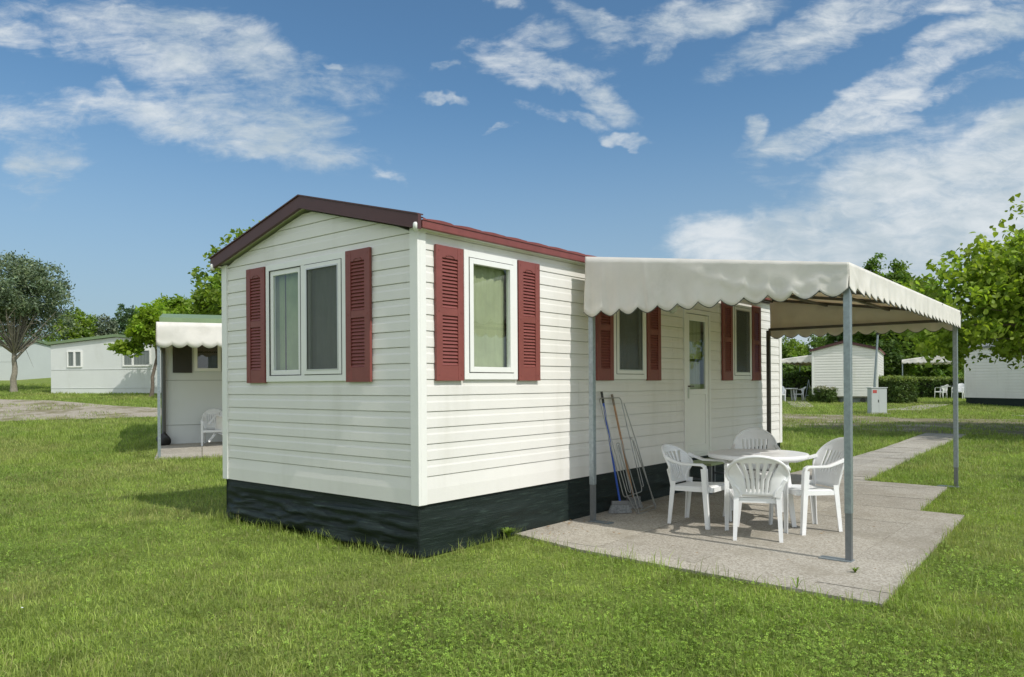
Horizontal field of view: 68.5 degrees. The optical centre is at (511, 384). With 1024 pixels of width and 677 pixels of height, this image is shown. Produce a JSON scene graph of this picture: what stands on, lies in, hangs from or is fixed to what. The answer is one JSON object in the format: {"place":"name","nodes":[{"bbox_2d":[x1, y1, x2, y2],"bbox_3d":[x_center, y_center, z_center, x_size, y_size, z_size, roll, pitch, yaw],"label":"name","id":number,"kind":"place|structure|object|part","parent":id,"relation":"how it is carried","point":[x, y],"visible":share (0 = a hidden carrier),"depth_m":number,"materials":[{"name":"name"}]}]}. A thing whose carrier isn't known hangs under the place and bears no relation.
{"place":"outdoors","nodes":[
{"label":"outdoors","id":0,"kind":"place"},
{"bbox_2d":[0,378,1023,676],"bbox_3d":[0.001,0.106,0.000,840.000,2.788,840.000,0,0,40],"label":"ground","id":1,"kind":"structure","parent":0,"point":[502,578],"depth_m":5.43,"materials":[{"name":"green plant"}]},
{"bbox_2d":[0,340,50,379],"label":"grey house","id":2,"kind":"structure","parent":1,"relation":"on","point":[39,354],"depth_m":52.57,"materials":[{"name":"grey"}]},
{"bbox_2d":[0,328,51,340],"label":"background tree","id":3,"kind":"object","parent":1,"relation":"on","point":[1,338],"visible":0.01,"depth_m":90.19,"materials":[{"name":"green plant"}]},
{"bbox_2d":[0,249,89,391],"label":"willow tree","id":4,"kind":"object","parent":1,"relation":"on","point":[19,303],"visible":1,"depth_m":38.19,"materials":[{"name":"green plant"}]},
{"bbox_2d":[43,307,98,341],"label":"background tree","id":5,"kind":"object","parent":1,"relation":"on","point":[88,321],"visible":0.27,"depth_m":61.19,"materials":[{"name":"green plant"}]},
{"bbox_2d":[80,313,120,337],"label":"background tree","id":6,"kind":"object","parent":1,"relation":"on","point":[105,322],"visible":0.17,"depth_m":63.45,"materials":[{"name":"green plant"}]},
{"bbox_2d":[47,334,160,393],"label":"pale house","id":7,"kind":"structure","parent":1,"relation":"on","point":[87,365],"depth_m":37.01,"materials":[{"name":"grey"}]},
{"bbox_2d":[67,350,81,366],"bbox_3d":[-21.620,-1.247,37.168,0.820,0.830,0.044,0,0,8],"label":"window","id":8,"kind":"structure","parent":7,"relation":"in","point":[74,358],"depth_m":37.17,"materials":[{"name":"white glass"}]},
{"bbox_2d":[122,349,150,365],"bbox_3d":[-18.317,-1.288,36.700,1.500,0.830,0.044,0,0,8],"label":"window","id":9,"kind":"structure","parent":7,"relation":"in","point":[143,360],"depth_m":36.69,"materials":[{"name":"white glass"}]},
{"bbox_2d":[107,303,138,334],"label":"background tree","id":10,"kind":"object","parent":1,"relation":"on","point":[122,320],"visible":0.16,"depth_m":73.14,"materials":[{"name":"green plant"}]},
{"bbox_2d":[122,311,139,334],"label":"background tree","id":11,"kind":"object","parent":1,"relation":"on","point":[130,322],"visible":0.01,"depth_m":49.51,"materials":[{"name":"green plant"}]},
{"bbox_2d":[104,300,170,396],"bbox_3d":[-16.903,-1.576,34.418,3.351,4.616,2.143,0,0,-8],"label":"young tree","id":12,"kind":"object","parent":1,"relation":"on","point":[141,329],"visible":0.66,"depth_m":34.14,"materials":[{"name":"green plant"}]},
{"bbox_2d":[156,432,170,445],"bbox_3d":[-8.136,1.298,17.572,0.318,0.389,0.199,0,0,-22],"label":"rubble bag","id":13,"kind":"object","parent":1,"relation":"on","point":[165,439],"visible":0.59,"depth_m":17.51,"materials":[{"name":"black plastic"}]},
{"bbox_2d":[150,293,192,313],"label":"background tree","id":14,"kind":"object","parent":1,"relation":"on","point":[175,305],"visible":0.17,"depth_m":47.44,"materials":[{"name":"green plant"}]},
{"bbox_2d":[155,441,222,458],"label":"neighbour patio","id":15,"kind":"structure","parent":1,"relation":"on","point":[184,450],"depth_m":16.59,"materials":[{"name":"concrete"}]},
{"bbox_2d":[201,408,222,445],"bbox_3d":[-7.036,1.039,17.767,0.600,0.912,0.714,0,0,-24],"label":"garden chair","id":16,"kind":"object","parent":15,"relation":"on","point":[205,421],"visible":0.66,"depth_m":17.86,"materials":[{"name":"white plastic"}]},
{"bbox_2d":[208,411,221,441],"bbox_3d":[-6.666,1.051,17.505,0.600,0.663,0.815,18,26,-7],"label":"garden chair","id":17,"kind":"object","parent":15,"relation":"on","point":[218,425],"visible":0.28,"depth_m":17.41,"materials":[{"name":"white plastic"}]},
{"bbox_2d":[178,303,199,314],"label":"background tree","id":18,"kind":"object","parent":1,"relation":"on","point":[190,309],"depth_m":45.29,"materials":[{"name":"green plant"}]},
{"bbox_2d":[159,314,221,443],"bbox_3d":[-5.044,-0.145,20.744,8.320,3.354,3.320,0,0,-22],"label":"mobile home","id":19,"kind":"object","parent":1,"relation":"on","point":[193,385],"visible":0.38,"depth_m":17.93,"materials":[{"name":"grey"}]},
{"bbox_2d":[156,322,221,456],"bbox_3d":[-5.599,0.035,17.364,4.726,2.902,2.587,0,0,-22],"label":"awning","id":20,"kind":"object","parent":19,"relation":"attached to","point":[183,334],"visible":0.35,"depth_m":15.54,"materials":[{"name":"beige fabric"}]},
{"bbox_2d":[194,345,220,370],"bbox_3d":[-7.311,-0.773,18.056,0.590,0.920,0.044,0,0,-22],"label":"window","id":21,"kind":"structure","parent":19,"relation":"in","point":[205,359],"depth_m":18.07,"materials":[{"name":"beige glass"}]},
{"bbox_2d":[184,216,266,314],"bbox_3d":[-11.636,-3.263,32.812,4.965,8.094,4.792,0,0,40],"label":"background tree","id":22,"kind":"object","parent":1,"relation":"on","point":[206,299],"visible":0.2,"depth_m":31.88,"materials":[{"name":"green plant"}]},
{"bbox_2d":[209,194,781,558],"bbox_3d":[0.705,-0.181,10.715,3.370,3.382,8.755,0,0,40],"label":"mobile home","id":23,"kind":"object","parent":1,"relation":"on","point":[408,381],"visible":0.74,"depth_m":7.46,"materials":[{"name":"plastic"}]},
{"bbox_2d":[266,251,345,381],"bbox_3d":[-2.032,-0.633,7.462,1.327,1.212,0.108,0,0,40],"label":"window","id":24,"kind":"structure","parent":23,"relation":"in","point":[315,286],"depth_m":7.38,"materials":[{"name":"white plastic"}]},
{"bbox_2d":[463,249,517,379],"bbox_3d":[-0.222,-0.636,7.157,0.104,1.185,0.763,0,0,40],"label":"window","id":25,"kind":"structure","parent":23,"relation":"in","point":[483,272],"depth_m":7.20,"materials":[{"name":"white plastic"}]},
{"bbox_2d":[614,308,646,378],"bbox_3d":[1.420,-0.648,9.098,0.056,1.182,0.768,0,0,40],"label":"window","id":26,"kind":"structure","parent":23,"relation":"in","point":[629,330],"depth_m":9.08,"materials":[{"name":"white plastic"}]},
{"bbox_2d":[683,309,710,454],"bbox_3d":[2.575,-0.029,10.529,0.130,2.015,0.820,0,0,40],"label":"door","id":27,"kind":"structure","parent":23,"relation":"in","point":[697,401],"depth_m":10.57,"materials":[{"name":"white plastic"}]},
{"bbox_2d":[733,303,751,379],"bbox_3d":[3.572,-0.662,11.699,0.056,1.182,0.740,0,0,40],"label":"window","id":28,"kind":"structure","parent":23,"relation":"in","point":[742,313],"depth_m":11.68,"materials":[{"name":"white plastic"}]},
{"bbox_2d":[501,527,515,535],"bbox_3d":[-0.035,1.428,7.235,0.236,0.096,0.210,0,0,40],"label":"weed","id":29,"kind":"object","parent":1,"relation":"on","point":[508,531],"visible":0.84,"depth_m":7.23,"materials":[{"name":"green plant"}]},
{"bbox_2d":[0,449,1021,676],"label":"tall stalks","id":30,"kind":"object","parent":1,"relation":"on","point":[406,568],"visible":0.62,"depth_m":4.65,"materials":[{"name":"green plant"}]},
{"bbox_2d":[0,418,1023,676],"bbox_3d":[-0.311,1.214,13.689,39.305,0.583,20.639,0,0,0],"label":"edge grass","id":31,"kind":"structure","parent":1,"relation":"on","point":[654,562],"depth_m":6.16,"materials":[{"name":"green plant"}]},
{"bbox_2d":[0,445,1023,676],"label":"clover","id":32,"kind":"object","parent":1,"relation":"on","point":[417,628],"visible":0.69,"depth_m":4.49,"materials":[{"name":"green plant"}]},
{"bbox_2d":[782,386,785,400],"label":"garden chair","id":33,"kind":"object","parent":1,"relation":"on","point":[783,390],"visible":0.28,"depth_m":41.16,"materials":[{"name":"white plastic"}]},
{"bbox_2d":[782,336,808,358],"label":"background tree","id":34,"kind":"object","parent":1,"relation":"on","point":[790,347],"visible":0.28,"depth_m":76.92,"materials":[{"name":"green plant"}]},
{"bbox_2d":[782,354,811,376],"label":"background tree","id":35,"kind":"object","parent":1,"relation":"on","point":[788,367],"visible":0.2,"depth_m":50.93,"materials":[{"name":"green plant"}]},
{"bbox_2d":[783,370,811,396],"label":"hedge","id":36,"kind":"object","parent":1,"relation":"on","point":[794,379],"visible":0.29,"depth_m":47.84,"materials":[{"name":"green plant"}]},
{"bbox_2d":[804,334,827,354],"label":"background tree","id":37,"kind":"object","parent":1,"relation":"on","point":[816,342],"visible":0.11,"depth_m":83.19,"materials":[{"name":"green plant"}]},
{"bbox_2d":[806,386,840,402],"bbox_3d":[16.673,0.575,40.039,1.503,1.147,1.656,0,0,-36],"label":"bush","id":38,"kind":"object","parent":1,"relation":"on","point":[826,394],"visible":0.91,"depth_m":39.57,"materials":[{"name":"green plant"}]},
{"bbox_2d":[823,333,852,344],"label":"background tree","id":39,"kind":"object","parent":1,"relation":"on","point":[831,339],"visible":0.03,"depth_m":55.86,"materials":[{"name":"green plant"}]},
{"bbox_2d":[810,341,884,402],"bbox_3d":[19.262,-0.669,42.854,3.370,3.273,8.222,0,0,28],"label":"mobile home","id":40,"kind":"object","parent":1,"relation":"on","point":[827,365],"visible":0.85,"depth_m":39.41,"materials":[{"name":"plastic"}]},
{"bbox_2d":[782,355,811,399],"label":"awning","id":41,"kind":"object","parent":40,"relation":"attached to","point":[806,360],"visible":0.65,"depth_m":41.47,"materials":[{"name":"beige fabric"}]},
{"bbox_2d":[873,332,879,386],"bbox_3d":[14.919,-0.580,30.655,0.352,3.731,0.340,0,0,40],"label":"lamp post","id":42,"kind":"object","parent":1,"relation":"on","point":[875,368],"visible":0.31,"depth_m":30.62,"materials":[{"name":"metal"}]},
{"bbox_2d":[866,387,889,413],"bbox_3d":[14.407,0.690,29.679,0.840,1.135,0.400,0,0,0],"label":"utility cabinet","id":43,"kind":"object","parent":1,"relation":"on","point":[876,400],"visible":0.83,"depth_m":29.51,"materials":[{"name":"grey metal"}]},
{"bbox_3d":[14.254,0.649,29.514,0.283,0.940,0.008,0,0,0],"label":"door","id":44,"kind":"part","parent":43,"relation":"part of","materials":[{"name":"grey metal"}]},
{"bbox_3d":[14.553,0.647,29.516,0.300,0.940,0.008,0,0,0],"label":"door","id":45,"kind":"part","parent":43,"relation":"part of","materials":[{"name":"grey metal"}]},
{"bbox_2d":[863,339,908,375],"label":"background tree","id":46,"kind":"object","parent":1,"relation":"on","point":[894,356],"visible":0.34,"depth_m":48.93,"materials":[{"name":"green plant"}]},
{"bbox_2d":[852,253,941,376],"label":"background tree","id":47,"kind":"object","parent":1,"relation":"on","point":[901,274],"visible":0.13,"depth_m":50.86,"materials":[{"name":"green plant"}]},
{"bbox_2d":[878,374,919,403],"bbox_3d":[19.815,0.287,38.989,1.804,1.598,2.087,0,0,-24],"label":"hedge","id":48,"kind":"object","parent":1,"relation":"on","point":[899,388],"visible":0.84,"depth_m":38.32,"materials":[{"name":"green plant"}]},
{"bbox_2d":[901,356,952,374],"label":"awning","id":49,"kind":"object","parent":1,"relation":"on","point":[919,360],"visible":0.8,"depth_m":46.01,"materials":[{"name":"beige fabric"}]},
{"bbox_2d":[903,375,963,397],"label":"hedge","id":50,"kind":"object","parent":1,"relation":"on","point":[927,385],"visible":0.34,"depth_m":45.12,"materials":[{"name":"green plant"}]},
{"bbox_2d":[911,329,959,380],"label":"background tree","id":51,"kind":"object","parent":1,"relation":"on","point":[932,371],"visible":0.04,"depth_m":54.81,"materials":[{"name":"green plant"}]},
{"bbox_2d":[934,385,948,397],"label":"garden chair","id":52,"kind":"object","parent":1,"relation":"on","point":[943,389],"visible":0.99,"depth_m":44.23,"materials":[{"name":"white plastic"}]},
{"bbox_2d":[934,362,963,376],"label":"background tree","id":53,"kind":"object","parent":1,"relation":"on","point":[960,371],"visible":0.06,"depth_m":56.74,"materials":[{"name":"green plant"}]},
{"bbox_2d":[888,193,1023,371],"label":"broadleaf tree","id":54,"kind":"object","parent":1,"relation":"on","point":[991,288],"visible":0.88,"depth_m":18.71,"materials":[{"name":"green plant"}]},
{"bbox_2d":[951,383,963,398],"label":"garden chair","id":55,"kind":"object","parent":1,"relation":"on","point":[961,389],"visible":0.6,"depth_m":43.70,"materials":[{"name":"white plastic"}]},
{"bbox_2d":[967,305,996,339],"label":"background tree","id":56,"kind":"object","parent":1,"relation":"on","point":[980,316],"visible":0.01,"depth_m":62.39,"materials":[{"name":"green plant"}]},
{"bbox_2d":[964,340,1023,406],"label":"mobile home","id":57,"kind":"object","parent":1,"relation":"on","point":[999,383],"visible":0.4,"depth_m":35.62,"materials":[{"name":"plastic"}]},
{"bbox_2d":[0,399,1023,436],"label":"gravel road","id":58,"kind":"structure","parent":0,"point":[68,410],"depth_m":26.12,"materials":[{"name":"beige gravel"}]},
{"bbox_2d":[0,0,1023,352],"label":"sky","id":59,"kind":"structure","parent":0,"point":[135,135],"materials":[{"name":"blue"}]},
{"bbox_2d":[515,466,963,605],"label":"patio","id":60,"kind":"structure","parent":0,"point":[904,528],"depth_m":7.16,"materials":[{"name":"concrete"}]},
{"bbox_2d":[600,391,631,513],"bbox_3d":[1.188,0.773,8.562,0.353,1.386,0.080,0,0,-8],"label":"broom","id":61,"kind":"object","parent":60,"relation":"on","point":[621,506],"visible":1,"depth_m":8.55,"materials":[{"name":"blue paint"}]},
{"bbox_2d":[611,394,642,508],"bbox_3d":[1.351,0.789,8.830,0.446,1.352,0.078,0,0,-31],"label":"broom","id":62,"kind":"object","parent":60,"relation":"on","point":[632,497],"visible":0.66,"depth_m":8.82,"materials":[{"name":"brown wood"}]},
{"bbox_2d":[599,397,655,513],"bbox_3d":[1.341,0.812,8.653,0.340,1.323,0.722,0,0,40],"label":"drying rack","id":63,"kind":"object","parent":60,"relation":"on","point":[642,465],"visible":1,"depth_m":8.56,"materials":[{"name":"silver metal"}]},
{"bbox_2d":[661,444,731,529],"bbox_3d":[1.918,1.056,7.980,0.663,0.815,0.600,0,0,38],"label":"garden chair","id":64,"kind":"object","parent":60,"relation":"on","point":[677,470],"visible":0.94,"depth_m":7.92,"materials":[{"name":"white plastic"}]},
{"bbox_2d":[689,457,727,493],"bbox_3d":[2.760,1.253,10.376,0.385,0.411,0.880,0,0,40],"label":"door step","id":65,"kind":"object","parent":60,"relation":"on","point":[712,470],"depth_m":10.11,"materials":[{"name":"grey metal"}]},
{"bbox_2d":[513,517,906,574],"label":"leaf litter","id":66,"kind":"object","parent":60,"relation":"on","point":[641,544],"visible":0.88,"depth_m":7.47,"materials":[{"name":"brown plant"}]},
{"bbox_2d":[724,455,790,542],"bbox_3d":[2.331,1.054,7.158,0.600,0.815,0.663,0,0,16],"label":"garden chair","id":67,"kind":"object","parent":60,"relation":"on","point":[777,487],"visible":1,"depth_m":6.99,"materials":[{"name":"white plastic"}]},
{"bbox_2d":[731,428,783,511],"bbox_3d":[2.871,0.986,8.853,0.600,0.912,0.714,0,0,15],"label":"garden chair","id":68,"kind":"object","parent":60,"relation":"on","point":[752,434],"visible":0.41,"depth_m":9.09,"materials":[{"name":"white plastic"}]},
{"bbox_2d":[708,449,809,526],"bbox_3d":[2.616,1.092,8.002,1.030,0.735,1.030,0,0,40],"label":"garden table","id":69,"kind":"object","parent":60,"relation":"on","point":[785,457],"visible":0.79,"depth_m":7.77,"materials":[{"name":"white plastic"}]},
{"bbox_2d":[584,257,961,562],"bbox_3d":[3.480,0.031,9.178,2.824,2.842,5.658,0,0,40],"label":"awning","id":70,"kind":"object","parent":60,"relation":"on","point":[848,300],"visible":0.99,"depth_m":7.55,"materials":[{"name":"fabric"}]},
{"bbox_2d":[786,577,803,587],"bbox_3d":[2.052,1.427,5.413,0.163,0.071,0.123,0,0,27],"label":"weed","id":71,"kind":"object","parent":60,"relation":"on","point":[797,581],"visible":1,"depth_m":5.41,"materials":[{"name":"green plant"}]},
{"bbox_2d":[769,437,843,534],"bbox_3d":[3.057,1.000,7.606,0.714,0.912,0.600,0,0,-12],"label":"garden chair","id":72,"kind":"object","parent":60,"relation":"on","point":[828,472],"visible":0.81,"depth_m":7.58,"materials":[{"name":"white plastic"}]},
{"bbox_2d":[786,400,811,406],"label":"path","id":73,"kind":"structure","parent":0,"point":[799,402],"depth_m":38.56,"materials":[{"name":"concrete"}]},
{"bbox_2d":[784,388,797,400],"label":"garden table","id":74,"kind":"object","parent":73,"relation":"on","point":[791,393],"visible":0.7,"depth_m":41.72,"materials":[{"name":"white plastic"}]},
{"bbox_2d":[793,387,805,399],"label":"garden chair","id":75,"kind":"object","parent":73,"relation":"on","point":[802,393],"visible":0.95,"depth_m":41.77,"materials":[{"name":"white plastic"}]},
{"bbox_2d":[853,433,965,468],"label":"concrete path","id":76,"kind":"structure","parent":0,"point":[888,456],"depth_m":15.90,"materials":[{"name":"beige concrete"}]},
{"bbox_2d":[887,404,948,409],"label":"path","id":77,"kind":"structure","parent":0,"point":[906,408],"depth_m":33.82,"materials":[{"name":"concrete"}]}
]}

